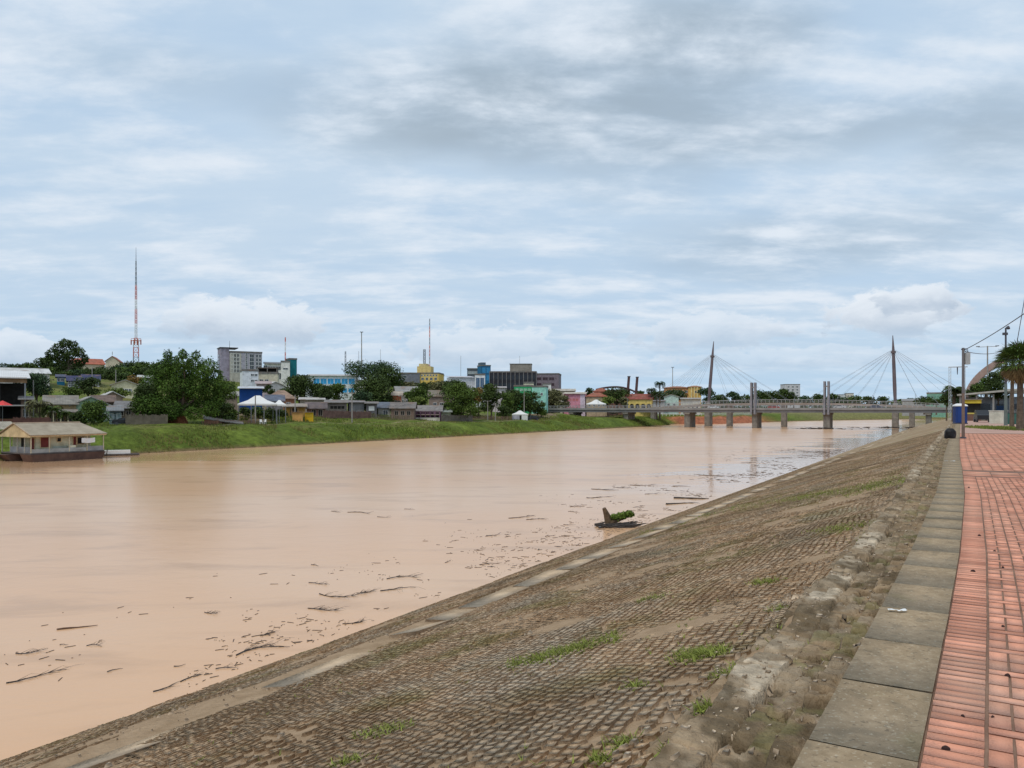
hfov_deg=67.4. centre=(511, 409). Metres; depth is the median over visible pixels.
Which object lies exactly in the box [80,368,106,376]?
tree
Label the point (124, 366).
tree
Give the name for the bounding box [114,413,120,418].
window
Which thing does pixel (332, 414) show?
wooden fence
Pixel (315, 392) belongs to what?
tree
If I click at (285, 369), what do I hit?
building
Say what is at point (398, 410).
shack
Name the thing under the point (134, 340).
radio tower
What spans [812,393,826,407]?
tree
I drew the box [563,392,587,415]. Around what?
building
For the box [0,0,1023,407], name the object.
sky
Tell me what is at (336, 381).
window
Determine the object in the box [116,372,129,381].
tree
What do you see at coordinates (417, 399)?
tree
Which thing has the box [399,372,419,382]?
building
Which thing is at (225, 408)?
tree
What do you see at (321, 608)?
driftwood
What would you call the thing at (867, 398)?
tree
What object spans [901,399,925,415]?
building
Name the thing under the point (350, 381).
window
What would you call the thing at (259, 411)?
shrub
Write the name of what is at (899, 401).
tree
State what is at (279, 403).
canopy tent
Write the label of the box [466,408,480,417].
shrub
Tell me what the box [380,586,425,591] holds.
driftwood
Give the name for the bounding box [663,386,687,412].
building
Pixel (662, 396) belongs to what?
tree
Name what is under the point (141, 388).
tree
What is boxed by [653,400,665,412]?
house
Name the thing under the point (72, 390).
tree
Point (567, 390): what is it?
building
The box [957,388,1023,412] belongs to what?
flat canopy
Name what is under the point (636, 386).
leaning pylon
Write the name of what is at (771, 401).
tree
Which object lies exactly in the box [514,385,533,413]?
building
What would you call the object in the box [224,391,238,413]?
house
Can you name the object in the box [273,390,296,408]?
house
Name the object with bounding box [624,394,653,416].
market hall
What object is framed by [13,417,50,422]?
wooden fence
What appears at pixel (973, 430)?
promenade
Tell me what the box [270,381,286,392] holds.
building
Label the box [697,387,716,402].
tree
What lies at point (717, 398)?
tree
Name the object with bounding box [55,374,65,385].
house
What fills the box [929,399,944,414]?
tree
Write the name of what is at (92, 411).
tree
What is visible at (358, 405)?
shack
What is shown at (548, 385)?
building
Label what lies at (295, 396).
utility pole
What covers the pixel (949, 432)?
rubbish bag
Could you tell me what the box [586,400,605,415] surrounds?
garden tent
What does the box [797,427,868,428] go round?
driftwood heap
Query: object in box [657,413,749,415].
river railing
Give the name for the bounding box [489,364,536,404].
office building
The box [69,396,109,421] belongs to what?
house
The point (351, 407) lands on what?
utility pole
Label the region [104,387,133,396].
tree
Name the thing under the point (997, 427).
grass
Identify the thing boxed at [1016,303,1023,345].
overhead cable
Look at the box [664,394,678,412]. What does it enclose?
house
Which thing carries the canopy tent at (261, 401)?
on the ground at (285, 434)
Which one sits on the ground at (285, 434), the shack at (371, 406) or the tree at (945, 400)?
the shack at (371, 406)
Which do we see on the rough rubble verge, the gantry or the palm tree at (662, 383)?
the gantry
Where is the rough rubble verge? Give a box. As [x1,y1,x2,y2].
[638,422,954,767]
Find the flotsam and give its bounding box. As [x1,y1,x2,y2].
[4,446,846,686]
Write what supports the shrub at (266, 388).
on the ground at (285, 434)
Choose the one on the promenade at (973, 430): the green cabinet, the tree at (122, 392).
the green cabinet
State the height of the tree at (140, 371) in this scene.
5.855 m
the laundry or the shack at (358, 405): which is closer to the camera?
the laundry
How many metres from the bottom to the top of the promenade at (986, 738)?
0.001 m
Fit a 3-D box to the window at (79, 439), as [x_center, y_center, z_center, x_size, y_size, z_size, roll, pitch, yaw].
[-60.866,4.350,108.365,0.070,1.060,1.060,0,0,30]
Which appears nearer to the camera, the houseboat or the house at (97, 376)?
the houseboat
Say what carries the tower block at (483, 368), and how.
on the ground at (285, 434)
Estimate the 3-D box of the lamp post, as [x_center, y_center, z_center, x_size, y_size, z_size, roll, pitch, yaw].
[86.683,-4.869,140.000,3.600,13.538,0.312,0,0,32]
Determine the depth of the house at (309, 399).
213.02 m
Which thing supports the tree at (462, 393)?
on the ground at (285, 434)
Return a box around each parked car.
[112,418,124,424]
[528,416,539,419]
[973,410,988,421]
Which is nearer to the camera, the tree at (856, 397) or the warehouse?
the warehouse
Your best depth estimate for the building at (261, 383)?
245.40 m
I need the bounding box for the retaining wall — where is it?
[415,417,439,420]
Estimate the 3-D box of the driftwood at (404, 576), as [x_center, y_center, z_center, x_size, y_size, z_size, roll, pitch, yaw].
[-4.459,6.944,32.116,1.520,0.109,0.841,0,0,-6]
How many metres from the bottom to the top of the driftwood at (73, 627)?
0.071 m
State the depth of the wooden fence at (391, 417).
203.46 m
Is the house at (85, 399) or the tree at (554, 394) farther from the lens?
the tree at (554, 394)
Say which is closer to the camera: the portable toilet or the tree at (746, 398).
the portable toilet
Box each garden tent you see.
[512,411,527,419]
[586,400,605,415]
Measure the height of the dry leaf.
0.017 m
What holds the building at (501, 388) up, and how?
on the ground at (285, 434)
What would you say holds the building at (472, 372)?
on the ground at (285, 434)
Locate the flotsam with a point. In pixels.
(268, 634)
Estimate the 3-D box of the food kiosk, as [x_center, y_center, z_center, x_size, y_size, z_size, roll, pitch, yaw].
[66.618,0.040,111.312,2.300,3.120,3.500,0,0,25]
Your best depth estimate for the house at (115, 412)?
143.17 m
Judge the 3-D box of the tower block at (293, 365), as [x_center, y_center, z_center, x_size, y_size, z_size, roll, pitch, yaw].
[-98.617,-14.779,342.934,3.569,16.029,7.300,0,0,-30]
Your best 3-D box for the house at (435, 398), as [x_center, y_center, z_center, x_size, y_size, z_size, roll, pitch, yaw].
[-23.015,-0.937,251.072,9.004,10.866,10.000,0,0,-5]
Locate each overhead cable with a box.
[965,313,1023,349]
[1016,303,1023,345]
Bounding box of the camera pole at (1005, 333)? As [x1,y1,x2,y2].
[1002,326,1009,424]
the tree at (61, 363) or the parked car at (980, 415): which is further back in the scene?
the tree at (61, 363)
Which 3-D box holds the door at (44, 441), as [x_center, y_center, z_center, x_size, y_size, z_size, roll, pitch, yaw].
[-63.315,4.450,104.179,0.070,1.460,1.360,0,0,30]
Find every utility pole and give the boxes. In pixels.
[291,395,298,411]
[348,392,355,422]
[960,348,969,437]
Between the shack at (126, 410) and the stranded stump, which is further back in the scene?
the shack at (126, 410)
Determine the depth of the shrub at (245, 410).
168.46 m
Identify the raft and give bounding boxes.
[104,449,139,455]
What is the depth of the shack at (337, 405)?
203.23 m
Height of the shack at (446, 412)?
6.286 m
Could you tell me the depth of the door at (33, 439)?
103.33 m
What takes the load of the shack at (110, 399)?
on the ground at (285, 434)
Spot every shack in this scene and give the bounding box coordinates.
[18,396,34,417]
[90,395,115,404]
[114,401,135,417]
[305,402,327,416]
[324,400,348,411]
[348,400,365,411]
[364,401,378,417]
[389,402,417,419]
[441,408,451,415]
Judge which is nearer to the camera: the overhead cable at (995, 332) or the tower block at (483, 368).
the overhead cable at (995, 332)
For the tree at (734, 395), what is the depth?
518.82 m
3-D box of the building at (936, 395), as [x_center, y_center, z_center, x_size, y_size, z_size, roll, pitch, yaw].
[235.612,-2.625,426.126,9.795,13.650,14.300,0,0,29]
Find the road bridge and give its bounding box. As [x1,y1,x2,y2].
[548,381,951,428]
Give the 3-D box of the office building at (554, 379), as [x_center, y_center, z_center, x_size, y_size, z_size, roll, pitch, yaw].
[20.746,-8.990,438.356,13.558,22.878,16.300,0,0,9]
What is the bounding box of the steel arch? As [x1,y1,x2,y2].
[959,359,1023,396]
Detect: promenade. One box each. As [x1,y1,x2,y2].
[918,433,1023,767]
[960,421,1023,433]
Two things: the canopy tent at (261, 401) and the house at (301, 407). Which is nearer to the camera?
the canopy tent at (261, 401)
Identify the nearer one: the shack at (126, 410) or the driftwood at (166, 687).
the driftwood at (166, 687)
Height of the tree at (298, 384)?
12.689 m
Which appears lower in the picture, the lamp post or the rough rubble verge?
the rough rubble verge
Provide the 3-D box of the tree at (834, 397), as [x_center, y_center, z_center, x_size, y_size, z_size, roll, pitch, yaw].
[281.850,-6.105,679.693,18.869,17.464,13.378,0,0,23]
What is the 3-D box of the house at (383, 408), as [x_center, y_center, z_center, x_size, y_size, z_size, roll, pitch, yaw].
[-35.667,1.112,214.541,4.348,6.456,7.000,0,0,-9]
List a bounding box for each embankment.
[0,434,938,767]
[797,417,951,469]
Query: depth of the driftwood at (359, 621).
25.16 m
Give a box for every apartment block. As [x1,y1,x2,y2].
[780,384,799,407]
[844,393,853,407]
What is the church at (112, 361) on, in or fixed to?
on the ground at (285, 434)
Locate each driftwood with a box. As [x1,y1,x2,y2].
[6,664,79,683]
[15,648,47,653]
[57,625,96,629]
[153,681,179,691]
[236,637,293,655]
[308,605,345,610]
[319,591,370,598]
[342,617,370,623]
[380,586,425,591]
[387,574,420,578]
[666,502,696,504]
[674,497,708,498]
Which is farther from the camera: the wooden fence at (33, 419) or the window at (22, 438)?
the wooden fence at (33, 419)
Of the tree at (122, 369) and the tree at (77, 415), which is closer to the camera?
the tree at (77, 415)
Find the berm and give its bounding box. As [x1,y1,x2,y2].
[66,424,924,767]
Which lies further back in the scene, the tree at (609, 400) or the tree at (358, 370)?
the tree at (609, 400)
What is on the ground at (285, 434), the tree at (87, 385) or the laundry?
the tree at (87, 385)
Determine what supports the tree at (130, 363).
on the ground at (285, 434)
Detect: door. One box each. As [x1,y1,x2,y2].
[32,438,34,448]
[40,437,50,447]
[73,436,76,446]
[958,407,961,421]
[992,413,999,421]
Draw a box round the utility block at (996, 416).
[988,410,1003,423]
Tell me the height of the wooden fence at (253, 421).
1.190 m
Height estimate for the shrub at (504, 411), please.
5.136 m
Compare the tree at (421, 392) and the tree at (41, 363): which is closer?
the tree at (421, 392)
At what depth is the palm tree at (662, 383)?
349.69 m
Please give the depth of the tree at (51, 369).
289.81 m
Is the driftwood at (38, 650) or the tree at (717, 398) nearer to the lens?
the driftwood at (38, 650)
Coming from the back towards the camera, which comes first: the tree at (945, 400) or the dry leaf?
the tree at (945, 400)
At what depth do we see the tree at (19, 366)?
305.71 m
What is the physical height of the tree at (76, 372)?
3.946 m
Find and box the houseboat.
[0,422,106,461]
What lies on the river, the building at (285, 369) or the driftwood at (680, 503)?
the driftwood at (680, 503)
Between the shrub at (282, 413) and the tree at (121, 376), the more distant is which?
the tree at (121, 376)
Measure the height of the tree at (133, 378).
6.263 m
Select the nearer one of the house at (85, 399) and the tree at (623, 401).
the house at (85, 399)
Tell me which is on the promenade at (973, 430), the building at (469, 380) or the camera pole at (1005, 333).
the camera pole at (1005, 333)
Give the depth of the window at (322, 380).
309.01 m
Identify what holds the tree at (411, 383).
on the ground at (285, 434)
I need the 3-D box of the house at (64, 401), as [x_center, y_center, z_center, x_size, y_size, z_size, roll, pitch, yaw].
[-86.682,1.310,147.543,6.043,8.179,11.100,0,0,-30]
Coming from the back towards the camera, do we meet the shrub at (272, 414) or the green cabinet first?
the shrub at (272, 414)
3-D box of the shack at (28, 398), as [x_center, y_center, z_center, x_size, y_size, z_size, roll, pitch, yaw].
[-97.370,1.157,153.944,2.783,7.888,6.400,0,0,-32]
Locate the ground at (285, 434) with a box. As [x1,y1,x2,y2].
[0,376,951,460]
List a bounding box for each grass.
[965,425,1023,430]
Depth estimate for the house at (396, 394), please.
223.55 m
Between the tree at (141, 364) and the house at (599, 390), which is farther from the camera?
the house at (599, 390)
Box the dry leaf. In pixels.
[941,745,950,749]
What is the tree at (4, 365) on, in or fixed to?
on the ground at (285, 434)
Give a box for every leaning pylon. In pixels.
[627,376,630,390]
[635,377,638,393]
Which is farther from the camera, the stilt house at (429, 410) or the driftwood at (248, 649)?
the stilt house at (429, 410)
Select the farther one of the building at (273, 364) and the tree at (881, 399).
the tree at (881, 399)
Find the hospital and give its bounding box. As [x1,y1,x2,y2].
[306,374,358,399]
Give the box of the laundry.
[82,437,94,442]
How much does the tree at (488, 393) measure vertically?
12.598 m
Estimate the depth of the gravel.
8.54 m
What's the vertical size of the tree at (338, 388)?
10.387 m
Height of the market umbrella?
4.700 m
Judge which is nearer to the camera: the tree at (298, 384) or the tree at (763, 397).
the tree at (298, 384)
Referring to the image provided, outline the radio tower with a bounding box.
[131,261,140,373]
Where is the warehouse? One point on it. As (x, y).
(246, 393)
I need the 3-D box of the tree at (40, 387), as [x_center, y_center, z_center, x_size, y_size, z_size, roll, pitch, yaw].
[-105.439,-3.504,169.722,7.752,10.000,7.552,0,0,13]
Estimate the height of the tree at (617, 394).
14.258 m
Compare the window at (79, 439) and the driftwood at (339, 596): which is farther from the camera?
the window at (79, 439)
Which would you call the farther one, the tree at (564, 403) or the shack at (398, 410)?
the tree at (564, 403)
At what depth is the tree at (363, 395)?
212.31 m
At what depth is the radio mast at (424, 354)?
429.92 m
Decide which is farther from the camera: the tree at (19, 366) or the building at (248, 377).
the tree at (19, 366)
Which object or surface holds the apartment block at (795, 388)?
on the ground at (285, 434)
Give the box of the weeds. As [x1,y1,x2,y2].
[191,454,915,767]
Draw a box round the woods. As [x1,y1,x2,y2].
[701,401,951,407]
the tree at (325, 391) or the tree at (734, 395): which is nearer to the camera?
the tree at (325, 391)
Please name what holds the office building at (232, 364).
on the ground at (285, 434)
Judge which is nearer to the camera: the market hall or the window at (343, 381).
the window at (343, 381)
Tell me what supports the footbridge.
on the river
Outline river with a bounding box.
[0,419,942,760]
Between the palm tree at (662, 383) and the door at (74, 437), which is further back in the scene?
the palm tree at (662, 383)
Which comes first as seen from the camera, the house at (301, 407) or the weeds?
the weeds
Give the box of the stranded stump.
[594,507,646,527]
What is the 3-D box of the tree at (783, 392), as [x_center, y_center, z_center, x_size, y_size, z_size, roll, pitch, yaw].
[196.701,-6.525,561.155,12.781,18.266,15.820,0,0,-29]
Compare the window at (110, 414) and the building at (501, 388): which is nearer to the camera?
the window at (110, 414)
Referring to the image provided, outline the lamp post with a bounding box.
[976,345,998,395]
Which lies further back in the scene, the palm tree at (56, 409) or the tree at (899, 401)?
the tree at (899, 401)
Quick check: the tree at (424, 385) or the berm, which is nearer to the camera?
the berm
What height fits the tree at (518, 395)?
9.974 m
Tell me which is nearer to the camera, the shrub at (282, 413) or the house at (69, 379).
the shrub at (282, 413)
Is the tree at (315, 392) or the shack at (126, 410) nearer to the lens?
the shack at (126, 410)
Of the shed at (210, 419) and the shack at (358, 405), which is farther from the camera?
the shack at (358, 405)
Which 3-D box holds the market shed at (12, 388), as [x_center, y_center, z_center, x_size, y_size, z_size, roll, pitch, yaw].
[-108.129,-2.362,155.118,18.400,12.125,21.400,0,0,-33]
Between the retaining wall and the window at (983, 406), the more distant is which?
the retaining wall
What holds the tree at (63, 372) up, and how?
on the ground at (285, 434)
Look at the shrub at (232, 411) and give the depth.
158.47 m
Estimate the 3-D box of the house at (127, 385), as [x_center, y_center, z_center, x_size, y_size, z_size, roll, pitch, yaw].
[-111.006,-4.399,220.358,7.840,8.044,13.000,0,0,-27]
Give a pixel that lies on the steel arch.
(979, 375)
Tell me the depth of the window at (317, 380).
308.67 m
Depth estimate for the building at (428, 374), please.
422.68 m
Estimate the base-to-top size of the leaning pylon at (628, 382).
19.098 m
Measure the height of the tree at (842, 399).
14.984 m
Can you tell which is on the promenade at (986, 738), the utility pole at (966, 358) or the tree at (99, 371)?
the utility pole at (966, 358)
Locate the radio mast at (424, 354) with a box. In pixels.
[423,349,425,363]
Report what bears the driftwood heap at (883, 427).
in the river
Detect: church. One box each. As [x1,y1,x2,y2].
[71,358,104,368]
[104,352,121,367]
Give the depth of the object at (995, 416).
87.74 m
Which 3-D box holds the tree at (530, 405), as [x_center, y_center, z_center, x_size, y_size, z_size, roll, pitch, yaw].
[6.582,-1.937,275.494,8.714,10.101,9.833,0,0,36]
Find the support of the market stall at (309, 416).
on the ground at (285, 434)
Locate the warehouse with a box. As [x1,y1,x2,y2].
[237,386,263,409]
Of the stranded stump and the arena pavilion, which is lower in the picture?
the stranded stump
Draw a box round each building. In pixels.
[0,367,51,385]
[217,342,261,381]
[240,369,258,385]
[255,381,271,397]
[257,367,279,382]
[263,362,280,383]
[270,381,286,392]
[281,361,289,388]
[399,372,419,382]
[417,364,443,383]
[447,376,474,405]
[467,368,476,376]
[475,374,484,406]
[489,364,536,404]
[493,386,506,411]
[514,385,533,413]
[523,382,533,384]
[532,385,547,413]
[537,373,560,388]
[542,383,550,395]
[550,389,575,412]
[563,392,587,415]
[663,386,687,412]
[688,386,700,412]
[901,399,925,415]
[926,392,946,416]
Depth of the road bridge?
288.63 m
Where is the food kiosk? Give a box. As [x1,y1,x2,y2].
[961,399,981,420]
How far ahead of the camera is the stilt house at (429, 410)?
219.44 m
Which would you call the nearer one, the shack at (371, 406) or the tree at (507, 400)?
the shack at (371, 406)
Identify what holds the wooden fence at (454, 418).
on the ground at (285, 434)
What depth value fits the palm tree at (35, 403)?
133.26 m
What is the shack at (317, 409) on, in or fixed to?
on the ground at (285, 434)
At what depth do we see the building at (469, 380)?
395.60 m
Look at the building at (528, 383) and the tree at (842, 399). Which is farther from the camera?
the tree at (842, 399)
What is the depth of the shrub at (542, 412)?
277.32 m
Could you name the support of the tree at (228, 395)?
on the ground at (285, 434)
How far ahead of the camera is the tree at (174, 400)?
144.92 m
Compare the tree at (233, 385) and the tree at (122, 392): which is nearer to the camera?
the tree at (122, 392)
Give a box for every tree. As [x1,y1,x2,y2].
[0,363,15,367]
[13,363,23,367]
[21,373,55,412]
[22,362,37,367]
[23,400,53,417]
[33,357,50,368]
[39,405,63,421]
[40,367,54,375]
[43,338,89,370]
[52,370,72,375]
[59,386,83,395]
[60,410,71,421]
[68,369,89,375]
[68,410,87,423]
[69,365,87,375]
[72,377,101,395]
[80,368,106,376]
[80,400,111,425]
[101,369,120,380]
[103,364,131,372]
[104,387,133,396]
[114,367,131,374]
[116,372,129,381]
[118,360,137,375]
[125,382,165,423]
[126,374,141,383]
[129,361,150,375]
[131,348,229,421]
[135,367,150,374]
[202,383,237,415]
[208,401,234,421]
[223,381,236,389]
[282,374,315,402]
[308,383,325,396]
[317,385,333,399]
[330,383,348,399]
[341,359,400,378]
[346,372,404,413]
[348,390,372,410]
[376,366,405,390]
[392,381,417,389]
[408,386,433,404]
[408,396,424,404]
[415,381,434,404]
[428,381,445,389]
[437,379,461,401]
[441,381,481,415]
[463,390,478,413]
[473,387,482,415]
[477,383,501,419]
[498,389,525,413]
[501,392,514,407]
[519,390,543,415]
[548,388,562,412]
[554,395,570,413]
[585,387,593,394]
[598,396,615,416]
[602,387,634,415]
[618,397,628,416]
[646,388,656,396]
[650,390,666,399]
[651,391,661,418]
[655,381,665,418]
[663,388,687,400]
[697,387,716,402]
[713,394,729,412]
[726,391,741,412]
[736,394,753,412]
[753,390,771,407]
[761,391,778,402]
[769,388,791,402]
[786,390,796,407]
[795,395,813,407]
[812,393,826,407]
[826,393,840,407]
[840,396,853,402]
[848,395,863,403]
[863,395,878,407]
[876,396,889,407]
[888,399,901,404]
[912,396,933,414]
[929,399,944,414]
[939,393,951,420]
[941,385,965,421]
[965,384,978,396]
[972,377,991,420]
[984,371,1009,405]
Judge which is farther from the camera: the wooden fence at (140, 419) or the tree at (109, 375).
the tree at (109, 375)
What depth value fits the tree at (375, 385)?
221.17 m
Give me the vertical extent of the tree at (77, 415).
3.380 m
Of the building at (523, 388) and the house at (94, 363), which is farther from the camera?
the house at (94, 363)
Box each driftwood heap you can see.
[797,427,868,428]
[851,426,912,427]
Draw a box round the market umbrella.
[0,400,10,420]
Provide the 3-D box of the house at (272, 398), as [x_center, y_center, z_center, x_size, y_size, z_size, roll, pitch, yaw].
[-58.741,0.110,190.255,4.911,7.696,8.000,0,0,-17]
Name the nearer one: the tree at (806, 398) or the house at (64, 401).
the house at (64, 401)
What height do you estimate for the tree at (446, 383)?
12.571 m
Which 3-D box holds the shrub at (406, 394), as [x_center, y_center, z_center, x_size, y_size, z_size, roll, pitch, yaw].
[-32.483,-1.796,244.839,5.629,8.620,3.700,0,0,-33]
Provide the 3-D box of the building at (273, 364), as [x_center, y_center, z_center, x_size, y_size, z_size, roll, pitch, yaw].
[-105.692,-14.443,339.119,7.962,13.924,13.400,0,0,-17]
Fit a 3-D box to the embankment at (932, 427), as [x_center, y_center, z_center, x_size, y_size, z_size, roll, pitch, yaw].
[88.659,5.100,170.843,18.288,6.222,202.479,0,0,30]
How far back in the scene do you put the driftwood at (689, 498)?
60.38 m
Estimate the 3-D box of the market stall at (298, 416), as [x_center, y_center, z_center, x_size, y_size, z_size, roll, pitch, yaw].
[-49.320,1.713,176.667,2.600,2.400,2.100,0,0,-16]
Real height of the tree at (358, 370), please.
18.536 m
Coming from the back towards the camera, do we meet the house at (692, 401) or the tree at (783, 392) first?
the tree at (783, 392)
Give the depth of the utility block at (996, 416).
87.68 m
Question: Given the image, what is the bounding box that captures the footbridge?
[609,335,954,426]
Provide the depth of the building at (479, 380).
386.33 m
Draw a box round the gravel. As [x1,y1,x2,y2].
[0,438,946,767]
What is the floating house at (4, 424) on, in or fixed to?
on the river
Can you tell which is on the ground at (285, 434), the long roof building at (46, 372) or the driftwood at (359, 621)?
the long roof building at (46, 372)
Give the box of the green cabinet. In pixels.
[1008,413,1015,423]
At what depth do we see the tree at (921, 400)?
399.08 m
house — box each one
[0,421,11,428]
[42,395,78,421]
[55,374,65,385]
[66,375,81,387]
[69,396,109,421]
[81,374,100,386]
[101,391,125,400]
[106,405,123,423]
[109,380,137,398]
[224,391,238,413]
[264,394,284,413]
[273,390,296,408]
[282,403,307,416]
[298,397,325,411]
[377,402,389,416]
[391,391,402,401]
[393,386,417,401]
[416,405,443,421]
[427,390,454,404]
[585,393,607,415]
[593,388,607,413]
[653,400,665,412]
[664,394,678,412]
[680,398,700,412]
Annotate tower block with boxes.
[285,358,296,376]
[477,362,490,383]
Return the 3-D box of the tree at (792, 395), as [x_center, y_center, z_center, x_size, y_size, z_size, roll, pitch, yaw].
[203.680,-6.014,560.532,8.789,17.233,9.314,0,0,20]
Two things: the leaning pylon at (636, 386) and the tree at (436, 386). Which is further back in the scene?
the leaning pylon at (636, 386)
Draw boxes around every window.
[21,437,23,446]
[77,437,83,443]
[109,413,116,419]
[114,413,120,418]
[313,378,319,383]
[320,378,326,383]
[327,378,333,383]
[334,378,340,383]
[341,379,347,383]
[348,379,354,383]
[981,404,989,409]
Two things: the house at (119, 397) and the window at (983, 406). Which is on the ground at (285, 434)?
the house at (119, 397)
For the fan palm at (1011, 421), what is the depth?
68.00 m
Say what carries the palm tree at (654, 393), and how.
on the ground at (285, 434)
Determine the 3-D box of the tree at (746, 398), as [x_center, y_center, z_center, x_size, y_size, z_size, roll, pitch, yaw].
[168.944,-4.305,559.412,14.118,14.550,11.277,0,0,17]
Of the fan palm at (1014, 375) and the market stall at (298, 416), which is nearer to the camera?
the fan palm at (1014, 375)
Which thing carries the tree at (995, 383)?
on the ground
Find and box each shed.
[0,371,30,421]
[203,416,242,423]
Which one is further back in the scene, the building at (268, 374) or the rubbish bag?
the building at (268, 374)
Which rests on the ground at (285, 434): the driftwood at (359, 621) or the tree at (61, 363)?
the tree at (61, 363)
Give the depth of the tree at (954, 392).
124.79 m
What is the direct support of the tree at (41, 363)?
on the ground at (285, 434)
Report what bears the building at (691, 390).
on the ground at (285, 434)
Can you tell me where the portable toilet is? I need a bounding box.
[952,404,967,423]
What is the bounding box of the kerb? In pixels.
[793,424,964,767]
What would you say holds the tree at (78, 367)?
on the ground at (285, 434)
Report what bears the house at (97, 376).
on the ground at (285, 434)
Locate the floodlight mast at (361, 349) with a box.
[361,332,362,379]
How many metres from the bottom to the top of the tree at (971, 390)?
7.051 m
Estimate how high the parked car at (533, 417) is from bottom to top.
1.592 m
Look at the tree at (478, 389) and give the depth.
251.29 m
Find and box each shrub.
[224,409,239,419]
[239,406,253,416]
[252,406,265,417]
[262,385,274,393]
[262,407,280,420]
[278,409,288,416]
[403,391,414,400]
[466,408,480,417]
[496,405,510,418]
[533,402,547,417]
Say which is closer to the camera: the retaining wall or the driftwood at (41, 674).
the driftwood at (41, 674)
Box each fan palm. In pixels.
[990,339,1023,429]
[991,350,1023,427]
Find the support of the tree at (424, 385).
on the ground at (285, 434)
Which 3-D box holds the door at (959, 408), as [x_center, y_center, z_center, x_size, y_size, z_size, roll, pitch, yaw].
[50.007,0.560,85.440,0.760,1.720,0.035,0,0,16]
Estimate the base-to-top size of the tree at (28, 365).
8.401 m
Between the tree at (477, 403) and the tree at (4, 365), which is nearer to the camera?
the tree at (477, 403)
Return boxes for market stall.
[292,412,302,420]
[305,412,312,421]
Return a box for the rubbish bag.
[944,428,955,438]
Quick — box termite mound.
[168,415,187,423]
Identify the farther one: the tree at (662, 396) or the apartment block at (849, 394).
the apartment block at (849, 394)
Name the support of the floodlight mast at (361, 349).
on the ground at (285, 434)
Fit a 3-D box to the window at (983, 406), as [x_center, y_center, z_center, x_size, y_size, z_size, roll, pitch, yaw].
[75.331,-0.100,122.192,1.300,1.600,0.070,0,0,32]
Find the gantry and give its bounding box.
[948,366,967,417]
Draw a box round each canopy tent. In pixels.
[238,396,276,420]
[273,400,285,421]
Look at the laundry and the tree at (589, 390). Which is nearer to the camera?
the laundry
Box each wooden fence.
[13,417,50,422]
[125,414,167,424]
[202,420,254,424]
[323,410,370,418]
[371,414,413,419]
[441,415,471,421]
[472,416,509,420]
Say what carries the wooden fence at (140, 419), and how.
on the ground at (285, 434)
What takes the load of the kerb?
on the ground
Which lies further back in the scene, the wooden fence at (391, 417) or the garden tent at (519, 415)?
the garden tent at (519, 415)
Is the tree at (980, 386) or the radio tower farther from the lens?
the radio tower
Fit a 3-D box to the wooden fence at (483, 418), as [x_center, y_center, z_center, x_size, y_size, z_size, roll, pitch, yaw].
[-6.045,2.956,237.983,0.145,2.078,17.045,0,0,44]
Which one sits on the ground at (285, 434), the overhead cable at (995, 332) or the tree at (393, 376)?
the tree at (393, 376)
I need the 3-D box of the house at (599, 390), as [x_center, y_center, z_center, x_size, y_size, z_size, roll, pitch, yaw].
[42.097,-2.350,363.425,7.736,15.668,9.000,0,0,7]
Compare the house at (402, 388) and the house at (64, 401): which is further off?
the house at (402, 388)
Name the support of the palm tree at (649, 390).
on the ground at (285, 434)
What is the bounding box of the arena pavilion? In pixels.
[597,386,634,415]
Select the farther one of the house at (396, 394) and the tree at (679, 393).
the tree at (679, 393)
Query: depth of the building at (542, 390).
319.99 m

